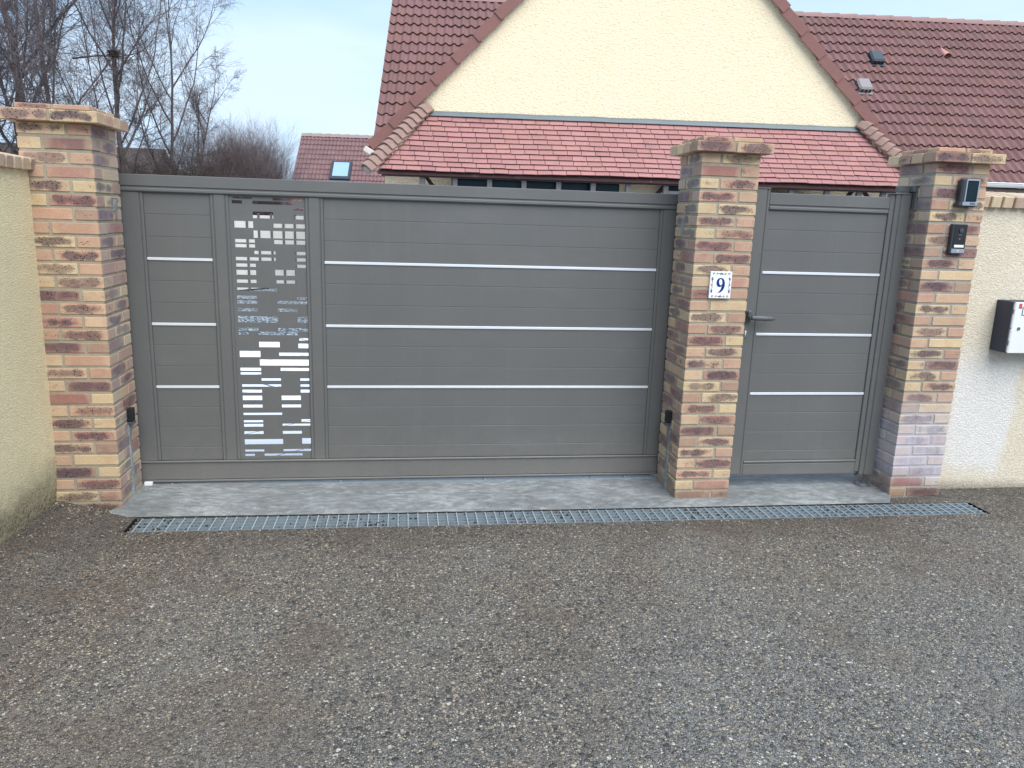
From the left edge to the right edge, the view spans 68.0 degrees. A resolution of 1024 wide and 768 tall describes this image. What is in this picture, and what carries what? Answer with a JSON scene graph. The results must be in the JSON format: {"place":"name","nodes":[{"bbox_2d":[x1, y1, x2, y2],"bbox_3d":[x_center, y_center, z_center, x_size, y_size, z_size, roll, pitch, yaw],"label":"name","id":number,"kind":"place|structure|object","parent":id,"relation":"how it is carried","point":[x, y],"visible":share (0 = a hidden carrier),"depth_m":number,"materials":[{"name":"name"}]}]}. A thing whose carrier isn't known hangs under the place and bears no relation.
{"place":"outdoors","nodes":[
{"label":"outdoors","id":0,"kind":"place"},
{"bbox_2d":[0,142,173,174],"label":"house","id":1,"kind":"structure","parent":0,"point":[126,155],"depth_m":31.34,"materials":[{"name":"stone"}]},
{"bbox_2d":[72,50,138,58],"bbox_3d":[-7.927,-6.407,14.785,1.256,0.205,0.280,0,13,-8],"label":"antenna","id":2,"kind":"object","parent":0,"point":[113,54],"visible":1,"depth_m":14.77,"materials":[{"name":"black metal"}]},
{"bbox_2d":[237,288,307,334],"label":"gravel yard","id":3,"kind":"structure","parent":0,"point":[273,319],"depth_m":11.79,"materials":[{"name":"grey gravel"}]},
{"bbox_2d":[0,124,17,153],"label":"bush","id":4,"kind":"object","parent":3,"relation":"on","point":[7,142],"visible":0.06,"depth_m":14.91,"materials":[{"name":"brown plant"}]},
{"bbox_2d":[0,13,93,152],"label":"larch","id":5,"kind":"object","parent":3,"relation":"on","point":[48,97],"visible":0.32,"depth_m":14.10,"materials":[{"name":"plant"}]},
{"bbox_2d":[0,0,107,127],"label":"larch","id":6,"kind":"object","parent":3,"relation":"on","point":[53,99],"visible":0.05,"depth_m":20.27,"materials":[{"name":"plant"}]},
{"bbox_2d":[0,0,111,153],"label":"bare tree","id":7,"kind":"object","parent":3,"relation":"on","point":[39,58],"visible":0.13,"depth_m":17.33,"materials":[{"name":"brown plant"}]},
{"bbox_2d":[0,0,148,154],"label":"bare tree","id":8,"kind":"object","parent":3,"relation":"on","point":[19,96],"visible":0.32,"depth_m":15.92,"materials":[{"name":"brown plant"}]},
{"bbox_2d":[0,0,174,154],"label":"bare tree","id":9,"kind":"object","parent":3,"relation":"on","point":[43,7],"visible":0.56,"depth_m":14.88,"materials":[{"name":"brown plant"}]},
{"bbox_2d":[0,0,207,173],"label":"bare tree","id":10,"kind":"object","parent":3,"relation":"on","point":[116,82],"visible":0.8,"depth_m":15.41,"materials":[{"name":"brown plant"}]},
{"bbox_2d":[116,127,192,175],"bbox_3d":[-8.100,-3.654,16.046,4.298,3.471,3.757,-8,16,-38],"label":"bush","id":11,"kind":"object","parent":3,"relation":"on","point":[137,162],"visible":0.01,"depth_m":16.06,"materials":[{"name":"brown plant"}]},
{"bbox_2d":[96,0,242,172],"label":"bare tree","id":12,"kind":"object","parent":3,"relation":"on","point":[171,110],"visible":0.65,"depth_m":17.59,"materials":[{"name":"brown plant"}]},
{"bbox_2d":[112,107,295,214],"bbox_3d":[-7.211,-4.034,17.163,5.460,4.250,6.591,0,13,-8],"label":"bush","id":13,"kind":"object","parent":3,"relation":"on","point":[193,171],"visible":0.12,"depth_m":16.62,"materials":[{"name":"brown plant"}]},
{"bbox_2d":[154,21,287,179],"bbox_3d":[-7.339,-5.888,19.242,3.396,6.044,2.308,2,12,2],"label":"bare tree","id":14,"kind":"object","parent":3,"relation":"on","point":[198,110],"visible":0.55,"depth_m":18.68,"materials":[{"name":"brown plant"}]},
{"bbox_2d":[152,106,324,215],"bbox_3d":[-6.714,-4.832,18.799,4.490,4.206,4.257,0,13,-8],"label":"bush","id":15,"kind":"object","parent":3,"relation":"on","point":[269,164],"visible":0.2,"depth_m":18.26,"materials":[{"name":"brown plant"}]},
{"bbox_2d":[233,213,305,289],"bbox_3d":[-5.708,-2.547,14.753,0.085,1.540,10.161,8,14,27],"label":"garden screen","id":16,"kind":"object","parent":3,"relation":"on","point":[274,234],"visible":0.1,"depth_m":15.86,"materials":[{"name":"white"}]},
{"bbox_2d":[240,338,310,455],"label":"yard paving","id":17,"kind":"structure","parent":0,"point":[274,362],"depth_m":7.04,"materials":[{"name":"white"}]},
{"bbox_2d":[290,133,384,215],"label":"house","id":18,"kind":"structure","parent":0,"point":[345,155],"depth_m":30.32,"materials":[{"name":"tile"}]},
{"bbox_2d":[0,487,1023,767],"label":"road","id":19,"kind":"structure","parent":0,"point":[834,643],"depth_m":2.98,"materials":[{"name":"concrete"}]},
{"bbox_2d":[109,471,890,516],"bbox_3d":[0.081,0.607,4.755,5.300,0.036,0.907,0,13,-8],"label":"threshold","id":20,"kind":"object","parent":19,"relation":"on","point":[196,499],"visible":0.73,"depth_m":4.47,"materials":[{"name":"concrete"}]},
{"bbox_2d":[144,481,152,485],"bbox_3d":[-2.124,0.582,4.442,0.045,0.022,0.022,0,13,-8],"label":"end stop","id":21,"kind":"object","parent":20,"relation":"on","point":[148,483],"visible":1,"depth_m":4.43,"materials":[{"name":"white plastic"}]},
{"bbox_2d":[153,474,652,484],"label":"gate track","id":22,"kind":"structure","parent":20,"relation":"on","point":[589,477],"depth_m":4.71,"materials":[{"name":"metal"}]},
{"bbox_2d":[118,173,677,482],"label":"sliding gate","id":23,"kind":"structure","parent":22,"relation":"on","point":[460,331],"depth_m":4.48,"materials":[{"name":"grey metal"}]},
{"bbox_2d":[0,487,1020,605],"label":"grit","id":24,"kind":"object","parent":19,"relation":"on","point":[139,520],"visible":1,"depth_m":4.08,"materials":[{"name":"grey gravel"}]},
{"bbox_2d":[124,502,990,532],"bbox_3d":[0.418,0.804,4.300,4.882,0.121,0.180,0,13,-8],"label":"drain channel","id":25,"kind":"object","parent":19,"relation":"on","point":[136,520],"visible":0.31,"depth_m":4.33,"materials":[{"name":"grey metal"}]},
{"bbox_2d":[127,515,323,532],"bbox_3d":[-1.504,0.752,4.033,0.966,0.030,0.176,0,13,-8],"label":"drain grating","id":26,"kind":"object","parent":25,"relation":"in","point":[256,523],"visible":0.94,"depth_m":4.04,"materials":[{"name":"metal"}]},
{"bbox_2d":[321,512,501,527],"bbox_3d":[-0.542,0.754,4.161,0.966,0.030,0.176,0,13,-8],"label":"drain grating","id":27,"kind":"object","parent":25,"relation":"in","point":[448,519],"visible":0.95,"depth_m":4.17,"materials":[{"name":"metal"}]},
{"bbox_2d":[500,509,673,523],"bbox_3d":[0.419,0.757,4.289,0.966,0.030,0.176,0,13,-8],"label":"drain grating","id":28,"kind":"object","parent":25,"relation":"in","point":[621,515],"visible":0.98,"depth_m":4.29,"materials":[{"name":"metal"}]},
{"bbox_2d":[665,505,834,520],"bbox_3d":[1.381,0.760,4.418,0.966,0.030,0.176,0,13,-8],"label":"drain grating","id":29,"kind":"object","parent":25,"relation":"in","point":[786,512],"visible":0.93,"depth_m":4.42,"materials":[{"name":"metal"}]},
{"bbox_2d":[821,503,986,516],"bbox_3d":[2.343,0.762,4.546,0.966,0.030,0.176,0,13,-8],"label":"drain grating","id":30,"kind":"object","parent":25,"relation":"in","point":[946,509],"visible":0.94,"depth_m":4.55,"materials":[{"name":"metal"}]},
{"bbox_2d":[657,136,774,497],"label":"brick pillar","id":31,"kind":"structure","parent":19,"relation":"on","point":[717,198],"depth_m":4.36,"materials":[{"name":"brick"}]},
{"bbox_2d":[664,410,671,425],"bbox_3d":[0.943,0.204,4.600,0.036,0.088,0.048,0,13,-8],"label":"photocell","id":32,"kind":"object","parent":31,"relation":"attached to","point":[668,417],"visible":1,"depth_m":4.58,"materials":[{"name":"black plastic"}]},
{"bbox_2d":[708,271,731,298],"bbox_3d":[1.173,-0.558,4.281,0.127,0.151,0.015,0,13,-8],"label":"house number tile","id":33,"kind":"object","parent":31,"relation":"attached to","point":[720,284],"visible":1,"depth_m":4.27,"materials":[{"name":"ceramic"}]},
{"bbox_2d":[0,0,1023,204],"label":"sky","id":34,"kind":"structure","parent":0,"point":[321,62],"materials":[{"name":"white"}]},
{"bbox_2d":[360,0,1023,196],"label":"house","id":35,"kind":"structure","parent":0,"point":[607,95],"depth_m":9.33,"materials":[{"name":"tile"}]},
{"bbox_2d":[660,191,678,193],"bbox_3d":[2.872,-2.200,9.388,2.170,0.308,0.030,1,12,-3],"label":"window frame","id":36,"kind":"structure","parent":35,"relation":"in","point":[669,192],"depth_m":9.30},
{"bbox_3d":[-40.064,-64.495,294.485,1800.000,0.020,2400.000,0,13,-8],"label":"ground","id":37,"kind":"structure","parent":0,"visible":0},
{"bbox_2d":[0,152,56,545],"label":"boundary wall","id":38,"kind":"structure","parent":37,"relation":"on","point":[28,480],"depth_m":3.63,"materials":[{"name":"paint"}]},
{"bbox_2d":[0,102,142,509],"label":"brick pillar","id":39,"kind":"structure","parent":37,"relation":"on","point":[71,150],"depth_m":3.88,"materials":[{"name":"brick"}]},
{"bbox_2d":[126,407,135,423],"bbox_3d":[-2.097,0.175,4.188,0.036,0.088,0.048,0,13,-8],"label":"photocell","id":40,"kind":"object","parent":39,"relation":"attached to","point":[130,415],"visible":1,"depth_m":4.17,"materials":[{"name":"black plastic"}]},
{"bbox_2d":[858,147,1006,497],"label":"brick pillar","id":41,"kind":"structure","parent":37,"relation":"on","point":[933,296],"depth_m":4.54,"materials":[{"name":"brown brick"}]},
{"bbox_2d":[730,186,919,486],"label":"swing gate","id":42,"kind":"structure","parent":41,"relation":"attached to","point":[824,281],"depth_m":4.61,"materials":[{"name":"grey metal"}]},
{"bbox_2d":[946,224,967,253],"bbox_3d":[2.577,-0.839,4.394,0.092,0.167,0.038,0,13,-8],"label":"door phone","id":43,"kind":"object","parent":41,"relation":"attached to","point":[957,238],"depth_m":4.38,"materials":[{"name":"black plastic"}]},
{"bbox_2d":[953,179,980,206],"bbox_3d":[2.594,-1.088,4.332,0.114,0.154,0.054,0,13,-8],"label":"badge reader","id":44,"kind":"object","parent":41,"relation":"attached to","point":[967,192],"visible":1,"depth_m":4.32,"materials":[{"name":"metal"}]},
{"bbox_2d":[965,181,978,201],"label":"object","id":45,"kind":"structure","parent":44,"relation":"in","point":[972,189],"depth_m":4.31,"materials":[{"name":"black glass"}]},
{"bbox_2d":[938,191,1023,488],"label":"boundary wall","id":46,"kind":"structure","parent":37,"relation":"on","point":[984,445],"depth_m":4.77,"materials":[{"name":"paint"}]},
{"bbox_2d":[989,299,1023,352],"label":"letterbox","id":47,"kind":"object","parent":46,"relation":"attached to","point":[1007,335],"visible":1,"depth_m":4.58,"materials":[{"name":"black metal"}]},
{"bbox_2d":[1006,302,1023,352],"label":"door","id":48,"kind":"structure","parent":47,"relation":"in","point":[1016,333],"depth_m":4.56,"materials":[{"name":"white metal"}]}
]}

